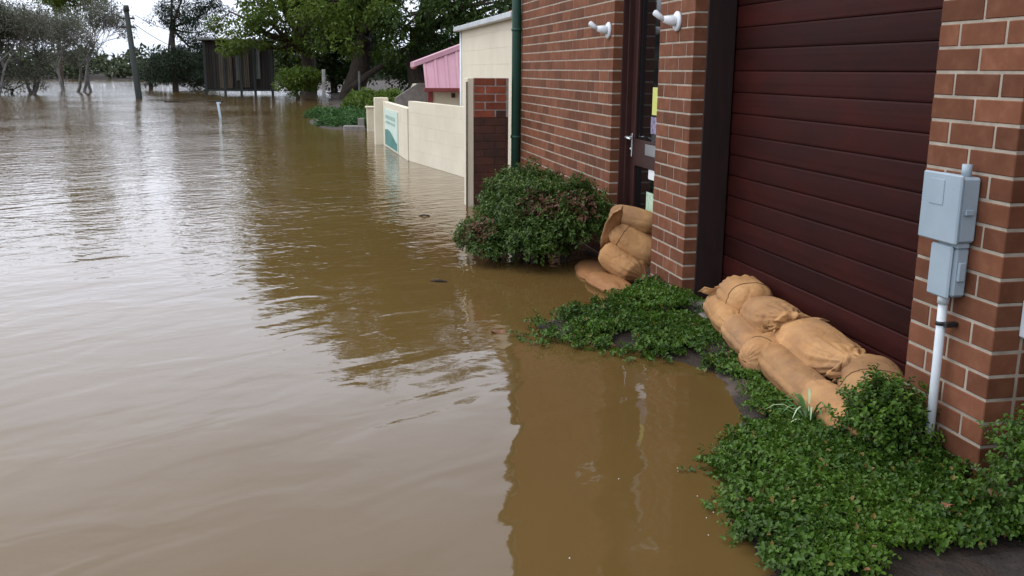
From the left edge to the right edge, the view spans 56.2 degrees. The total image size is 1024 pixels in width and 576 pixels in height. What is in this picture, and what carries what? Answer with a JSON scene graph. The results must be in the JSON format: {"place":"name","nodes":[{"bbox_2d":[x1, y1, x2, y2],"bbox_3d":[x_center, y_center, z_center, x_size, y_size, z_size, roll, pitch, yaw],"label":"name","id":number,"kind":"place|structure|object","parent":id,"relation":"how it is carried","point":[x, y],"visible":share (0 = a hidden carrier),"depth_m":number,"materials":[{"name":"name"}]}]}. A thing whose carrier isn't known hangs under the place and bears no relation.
{"place":"outdoors","nodes":[
{"label":"outdoors","id":0,"kind":"place"},
{"bbox_2d":[0,0,509,64],"label":"sky","id":1,"kind":"structure","parent":0,"point":[139,7],"materials":[{"name":"white"}]},
{"bbox_2d":[0,80,776,575],"bbox_3d":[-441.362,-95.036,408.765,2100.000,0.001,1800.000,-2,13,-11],"label":"water","id":2,"kind":"structure","parent":0,"point":[242,336],"depth_m":4.68,"materials":[{"name":"brown liquid"}]},
{"bbox_2d":[0,1,19,52],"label":"wispy tree","id":3,"kind":"object","parent":2,"relation":"on","point":[6,29],"visible":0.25,"depth_m":49.96,"materials":[{"name":"green plant"}]},
{"bbox_2d":[0,56,63,94],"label":"shrub","id":4,"kind":"object","parent":2,"relation":"on","point":[20,73],"visible":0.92,"depth_m":50.97,"materials":[{"name":"green plant"}]},
{"bbox_2d":[13,18,100,90],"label":"bare tree","id":5,"kind":"object","parent":2,"relation":"on","point":[60,79],"visible":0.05,"depth_m":60.39,"materials":[{"name":"green plant"}]},
{"bbox_2d":[27,0,112,84],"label":"tall tree","id":6,"kind":"object","parent":2,"relation":"on","point":[59,3],"visible":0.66,"depth_m":77.40,"materials":[{"name":"green plant"}]},
{"bbox_2d":[119,5,142,98],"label":"utility pole","id":7,"kind":"object","parent":2,"relation":"in","point":[134,67],"visible":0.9,"depth_m":45.48,"materials":[{"name":"grey wood"}]},
{"bbox_2d":[135,15,207,37],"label":"power line","id":8,"kind":"object","parent":7,"relation":"attached to","point":[169,30],"visible":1,"depth_m":48.67,"materials":[{"name":"black metal"}]},
{"bbox_2d":[135,24,210,55],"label":"power line","id":9,"kind":"object","parent":7,"relation":"attached to","point":[170,45],"visible":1,"depth_m":48.57,"materials":[{"name":"black metal"}]},
{"bbox_2d":[138,47,204,89],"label":"bush","id":10,"kind":"object","parent":2,"relation":"on","point":[199,83],"visible":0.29,"depth_m":64.17,"materials":[{"name":"green plant"}]},
{"bbox_2d":[164,100,223,101],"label":"sunken rail","id":11,"kind":"object","parent":2,"relation":"in","point":[196,101],"visible":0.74,"depth_m":42.58,"materials":[{"name":"grey metal"}]},
{"bbox_2d":[216,102,221,117],"bbox_3d":[-8.864,-5.187,29.049,0.145,0.881,0.070,-2,13,-11],"label":"marker post","id":12,"kind":"object","parent":2,"relation":"in","point":[218,107],"visible":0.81,"depth_m":28.98,"materials":[{"name":"white plastic"}]},
{"bbox_2d":[430,279,446,281],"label":"floating twig","id":13,"kind":"object","parent":2,"relation":"on","point":[436,280],"visible":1,"depth_m":6.87,"materials":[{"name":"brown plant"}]},
{"bbox_2d":[491,329,504,332],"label":"fallen leaf","id":14,"kind":"object","parent":2,"relation":"on","point":[500,331],"visible":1,"depth_m":5.55,"materials":[{"name":"brown plant"}]},
{"bbox_2d":[574,259,608,278],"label":"sandbag","id":15,"kind":"object","parent":2,"relation":"on","point":[584,268],"visible":0.53,"depth_m":7.19,"materials":[{"name":"beige fabric"}]},
{"bbox_2d":[585,271,631,294],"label":"sandbag","id":16,"kind":"object","parent":2,"relation":"on","point":[601,281],"visible":0.67,"depth_m":6.68,"materials":[{"name":"beige fabric"}]},
{"bbox_2d":[714,367,753,394],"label":"pavement","id":17,"kind":"structure","parent":2,"relation":"on","point":[730,387],"depth_m":4.65,"materials":[{"name":"grey concrete"}]},
{"bbox_2d":[1,68,1023,575],"bbox_3d":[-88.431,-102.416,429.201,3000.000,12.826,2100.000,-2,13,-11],"label":"ground","id":18,"kind":"structure","parent":0,"point":[921,562],"depth_m":3.01,"materials":[{"name":"soil"}]},
{"bbox_2d":[0,0,67,94],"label":"wispy tree","id":19,"kind":"object","parent":18,"relation":"on","point":[29,27],"visible":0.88,"depth_m":49.60,"materials":[{"name":"green plant"}]},
{"bbox_2d":[0,2,106,93],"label":"wispy tree","id":20,"kind":"object","parent":18,"relation":"on","point":[74,40],"visible":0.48,"depth_m":52.75,"materials":[{"name":"green plant"}]},
{"bbox_2d":[16,0,139,91],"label":"bare tree","id":21,"kind":"object","parent":18,"relation":"on","point":[109,20],"visible":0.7,"depth_m":56.42,"materials":[{"name":"green plant"}]},
{"bbox_2d":[138,0,237,91],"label":"casuarina tree","id":22,"kind":"object","parent":18,"relation":"on","point":[175,60],"visible":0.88,"depth_m":60.35,"materials":[{"name":"green plant"}]},
{"bbox_2d":[0,42,407,79],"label":"woodland","id":23,"kind":"object","parent":18,"relation":"on","point":[119,67],"visible":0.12,"depth_m":116.33,"materials":[{"name":"green plant"}]},
{"bbox_2d":[197,38,275,94],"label":"dark shed","id":24,"kind":"structure","parent":18,"relation":"on","point":[253,70],"depth_m":53.61,"materials":[{"name":"metal"}]},
{"bbox_2d":[201,0,363,96],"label":"fig tree","id":25,"kind":"object","parent":18,"relation":"on","point":[258,19],"visible":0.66,"depth_m":49.09,"materials":[{"name":"green plant"}]},
{"bbox_2d":[270,64,326,98],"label":"shrub","id":26,"kind":"object","parent":18,"relation":"on","point":[296,80],"visible":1,"depth_m":45.72,"materials":[{"name":"green plant"}]},
{"bbox_2d":[322,69,325,103],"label":"timber post","id":27,"kind":"object","parent":18,"relation":"on","point":[323,89],"visible":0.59,"depth_m":41.69,"materials":[{"name":"wood"}]},
{"bbox_2d":[302,105,366,118],"bbox_3d":[-4.939,-5.018,28.061,1.435,0.712,6.093,-5,14,-24],"label":"hedge","id":28,"kind":"object","parent":18,"relation":"on","point":[316,112],"visible":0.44,"depth_m":27.96,"materials":[{"name":"green plant"}]},
{"bbox_2d":[273,8,397,92],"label":"background tree","id":29,"kind":"object","parent":18,"relation":"on","point":[336,70],"visible":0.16,"depth_m":58.59,"materials":[{"name":"green plant"}]},
{"bbox_2d":[311,113,366,127],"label":"hedge","id":30,"kind":"object","parent":18,"relation":"on","point":[343,120],"visible":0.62,"depth_m":24.90,"materials":[{"name":"green plant"}]},
{"bbox_2d":[286,0,419,98],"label":"fig tree","id":31,"kind":"object","parent":18,"relation":"on","point":[339,21],"visible":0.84,"depth_m":44.61,"materials":[{"name":"green plant"}]},
{"bbox_2d":[343,118,364,130],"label":"kerb","id":32,"kind":"structure","parent":18,"relation":"on","point":[360,126],"depth_m":23.66,"materials":[{"name":"concrete"}]},
{"bbox_2d":[339,86,376,111],"bbox_3d":[-4.783,-5.644,29.729,1.347,1.192,2.371,3,13,12],"label":"round bush","id":33,"kind":"object","parent":18,"relation":"on","point":[361,97],"visible":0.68,"depth_m":29.25,"materials":[{"name":"green plant"}]},
{"bbox_2d":[358,71,359,90],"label":"timber post","id":34,"kind":"object","parent":18,"relation":"on","point":[358,80],"visible":0.41,"depth_m":46.32,"materials":[{"name":"wood"}]},
{"bbox_2d":[365,106,373,130],"bbox_3d":[-3.419,-3.930,23.672,0.370,1.100,0.360,-2,13,-11],"label":"gate post","id":35,"kind":"object","parent":18,"relation":"on","point":[370,117],"visible":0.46,"depth_m":23.46,"materials":[{"name":"beige paint"}]},
{"bbox_2d":[365,86,402,108],"bbox_3d":[-3.639,-5.250,27.903,1.174,1.250,2.218,4,13,14],"label":"round bush","id":36,"kind":"object","parent":18,"relation":"on","point":[391,94],"visible":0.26,"depth_m":27.82,"materials":[{"name":"green plant"}]},
{"bbox_2d":[374,97,463,176],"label":"garden wall","id":37,"kind":"structure","parent":18,"relation":"on","point":[431,135],"depth_m":14.92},
{"bbox_2d":[384,108,398,152],"bbox_3d":[-2.267,-2.967,17.956,0.017,0.710,2.002,-3,13,-14],"label":"wall sign","id":38,"kind":"object","parent":37,"relation":"attached to","point":[391,128],"visible":1,"depth_m":17.83,"materials":[{"name":"white plastic"}]},
{"bbox_2d":[410,44,459,105],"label":"pink roof house","id":39,"kind":"structure","parent":18,"relation":"on","point":[441,68],"depth_m":18.41,"materials":[{"name":"beige paint"}]},
{"bbox_2d":[395,83,426,106],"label":"stone side wall","id":40,"kind":"structure","parent":39,"relation":"attached to","point":[415,92],"depth_m":19.12,"materials":[{"name":"concrete"}]},
{"bbox_2d":[365,0,511,87],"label":"fig tree","id":41,"kind":"object","parent":18,"relation":"on","point":[426,20],"visible":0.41,"depth_m":44.11,"materials":[{"name":"green plant"}]},
{"bbox_2d":[374,7,505,90],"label":"background tree","id":42,"kind":"object","parent":18,"relation":"on","point":[399,73],"visible":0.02,"depth_m":57.03,"materials":[{"name":"green plant"}]},
{"bbox_2d":[464,78,508,206],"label":"brick pier","id":43,"kind":"structure","parent":18,"relation":"on","point":[486,103],"depth_m":10.55,"materials":[{"name":"brown brick"}]},
{"bbox_2d":[453,10,521,167],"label":"cream building","id":44,"kind":"structure","parent":18,"relation":"on","point":[485,47],"depth_m":12.27,"materials":[{"name":"beige paint"}]},
{"bbox_2d":[450,156,614,265],"bbox_3d":[0.091,-0.638,7.993,1.277,0.897,2.046,-2,13,-11],"label":"shrub","id":45,"kind":"object","parent":18,"relation":"on","point":[535,212],"visible":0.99,"depth_m":7.37,"materials":[{"name":"green plant"}]},
{"bbox_2d":[598,242,648,282],"bbox_3d":[0.832,-0.148,6.913,0.416,0.349,0.336,9,15,34],"label":"sandbag","id":46,"kind":"object","parent":18,"relation":"on","point":[614,259],"visible":0.65,"depth_m":6.80,"materials":[{"name":"beige fabric"}]},
{"bbox_2d":[609,224,651,265],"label":"sandbag","id":47,"kind":"object","parent":46,"relation":"on","point":[632,241],"visible":0.54,"depth_m":6.82,"materials":[{"name":"brown fabric"}]},
{"bbox_2d":[600,205,652,249],"bbox_3d":[0.840,-0.452,6.971,0.523,0.384,0.397,-10,16,-39],"label":"sandbag","id":48,"kind":"object","parent":47,"relation":"on","point":[639,219],"visible":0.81,"depth_m":6.86,"materials":[{"name":"beige fabric"}]},
{"bbox_2d":[508,274,799,412],"bbox_3d":[0.694,0.267,5.204,1.299,0.178,2.640,-2,13,-11],"label":"ground cover","id":49,"kind":"object","parent":18,"relation":"on","point":[626,309],"visible":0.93,"depth_m":5.40,"materials":[{"name":"green plant"}]},
{"bbox_2d":[703,294,739,333],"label":"sandbag","id":50,"kind":"object","parent":18,"relation":"on","point":[717,311],"visible":0.45,"depth_m":5.36,"materials":[{"name":"beige fabric"}]},
{"bbox_2d":[697,274,772,309],"bbox_3d":[1.342,0.037,5.535,0.364,0.212,0.533,-2,13,-11],"label":"sandbag","id":51,"kind":"object","parent":50,"relation":"on","point":[736,291],"visible":0.68,"depth_m":5.38,"materials":[{"name":"brown fabric"}]},
{"bbox_2d":[721,314,762,353],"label":"sandbag","id":52,"kind":"object","parent":18,"relation":"on","point":[738,331],"visible":0.46,"depth_m":5.01,"materials":[{"name":"beige fabric"}]},
{"bbox_2d":[740,296,830,333],"bbox_3d":[1.385,0.157,5.026,0.353,0.201,0.610,0,13,-4],"label":"sandbag","id":53,"kind":"object","parent":52,"relation":"on","point":[763,314],"visible":0.66,"depth_m":4.92,"materials":[{"name":"beige fabric"}]},
{"bbox_2d":[678,443,807,538],"bbox_3d":[0.905,0.688,3.475,0.476,0.127,0.902,-2,13,-11],"label":"ground cover","id":54,"kind":"object","parent":18,"relation":"on","point":[731,468],"visible":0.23,"depth_m":3.57,"materials":[{"name":"green plant"}]},
{"bbox_2d":[738,332,776,374],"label":"sandbag","id":55,"kind":"object","parent":18,"relation":"on","point":[749,353],"visible":0.44,"depth_m":4.69,"materials":[{"name":"brown fabric"}]},
{"bbox_2d":[520,0,1023,485],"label":"brick shop","id":56,"kind":"structure","parent":18,"relation":"on","point":[790,151],"depth_m":4.90,"materials":[{"name":"brick"}]},
{"bbox_2d":[510,0,521,172],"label":"downpipe","id":57,"kind":"object","parent":56,"relation":"attached to","point":[516,30],"visible":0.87,"depth_m":10.48,"materials":[{"name":"green metal"}]},
{"bbox_2d":[588,21,611,38],"bbox_3d":[0.668,-1.980,7.350,0.158,0.129,0.122,-2,13,-11],"label":"wall lamp","id":58,"kind":"object","parent":56,"relation":"attached to","point":[606,29],"visible":1,"depth_m":7.33,"materials":[{"name":"white plastic"}]},
{"bbox_2d":[624,0,661,211],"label":"entry door","id":59,"kind":"structure","parent":56,"relation":"in","point":[647,29],"depth_m":7.14,"materials":[{"name":"brown glass"}]},
{"bbox_2d":[653,10,681,31],"bbox_3d":[0.959,-1.666,5.972,0.158,0.129,0.122,-2,13,-11],"label":"wall lamp","id":60,"kind":"object","parent":56,"relation":"attached to","point":[675,20],"visible":1,"depth_m":5.96,"materials":[{"name":"white plastic"}]},
{"bbox_2d":[721,0,943,376],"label":"garage door","id":61,"kind":"structure","parent":56,"relation":"in","point":[832,100],"depth_m":4.77,"materials":[{"name":"red paint"}]},
{"bbox_2d":[918,164,980,444],"bbox_3d":[1.559,0.122,3.516,0.086,1.158,0.223,-2,13,-11],"label":"meter box","id":62,"kind":"object","parent":56,"relation":"attached to","point":[948,211],"visible":0.97,"depth_m":3.41,"materials":[{"name":"plastic"}]},
{"bbox_2d":[1019,302,1023,338],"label":"socket box","id":63,"kind":"object","parent":56,"relation":"attached to","point":[1021,334],"visible":1,"depth_m":3.29,"materials":[{"name":"white plastic"}]},
{"bbox_2d":[758,341,826,406],"bbox_3d":[1.304,0.405,4.431,0.193,0.176,0.719,-1,13,-7],"label":"sandbag","id":64,"kind":"object","parent":18,"relation":"on","point":[786,371],"visible":0.6,"depth_m":4.39,"materials":[{"name":"beige fabric"}]},
{"bbox_2d":[773,318,866,384],"bbox_3d":[1.473,0.291,4.512,0.337,0.185,0.805,-1,13,-5],"label":"sandbag","id":65,"kind":"object","parent":64,"relation":"on","point":[825,350],"visible":0.62,"depth_m":4.40,"materials":[{"name":"beige fabric"}]},
{"bbox_2d":[800,379,882,440],"bbox_3d":[1.366,0.528,3.949,0.197,0.170,0.600,-1,13,-7],"label":"sandbag","id":66,"kind":"object","parent":18,"relation":"on","point":[823,391],"visible":0.32,"depth_m":4.00,"materials":[{"name":"beige fabric"}]},
{"bbox_2d":[693,384,1023,575],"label":"ground cover","id":67,"kind":"object","parent":18,"relation":"on","point":[842,490],"visible":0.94,"depth_m":3.17,"materials":[{"name":"green plant"}]},
{"bbox_2d":[764,389,834,421],"bbox_3d":[1.240,0.523,3.999,0.320,0.137,0.323,-2,13,-11],"label":"grass tuft","id":68,"kind":"object","parent":67,"relation":"on","point":[803,406],"visible":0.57,"depth_m":4.04,"materials":[{"name":"green plant"}]},
{"bbox_2d":[941,502,954,506],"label":"fallen leaf","id":69,"kind":"object","parent":67,"relation":"on","point":[946,505],"visible":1,"depth_m":3.07,"materials":[{"name":"brown plant"}]},
{"bbox_2d":[989,488,1001,495],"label":"fallen leaf","id":70,"kind":"object","parent":67,"relation":"on","point":[995,492],"visible":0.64,"depth_m":3.09,"materials":[{"name":"brown plant"}]},
{"bbox_2d":[837,354,903,426],"bbox_3d":[1.529,0.452,4.018,0.307,0.231,0.625,3,13,10],"label":"sandbag","id":71,"kind":"object","parent":18,"relation":"on","point":[852,372],"visible":0.28,"depth_m":4.08,"materials":[{"name":"brown fabric"}]},
{"bbox_2d":[825,363,946,456],"bbox_3d":[1.441,0.456,3.640,0.417,0.343,0.494,-2,13,-11],"label":"creeping shrub","id":72,"kind":"object","parent":18,"relation":"on","point":[879,397],"visible":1,"depth_m":3.56,"materials":[{"name":"green plant"}]},
{"bbox_2d":[955,404,1023,524],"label":"creeping shrub","id":73,"kind":"object","parent":18,"relation":"on","point":[1008,474],"visible":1,"depth_m":3.07,"materials":[{"name":"green plant"}]},
{"bbox_2d":[767,550,1023,575],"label":"forecourt","id":74,"kind":"structure","parent":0,"point":[1010,563],"depth_m":2.90,"materials":[{"name":"concrete"}]}
]}

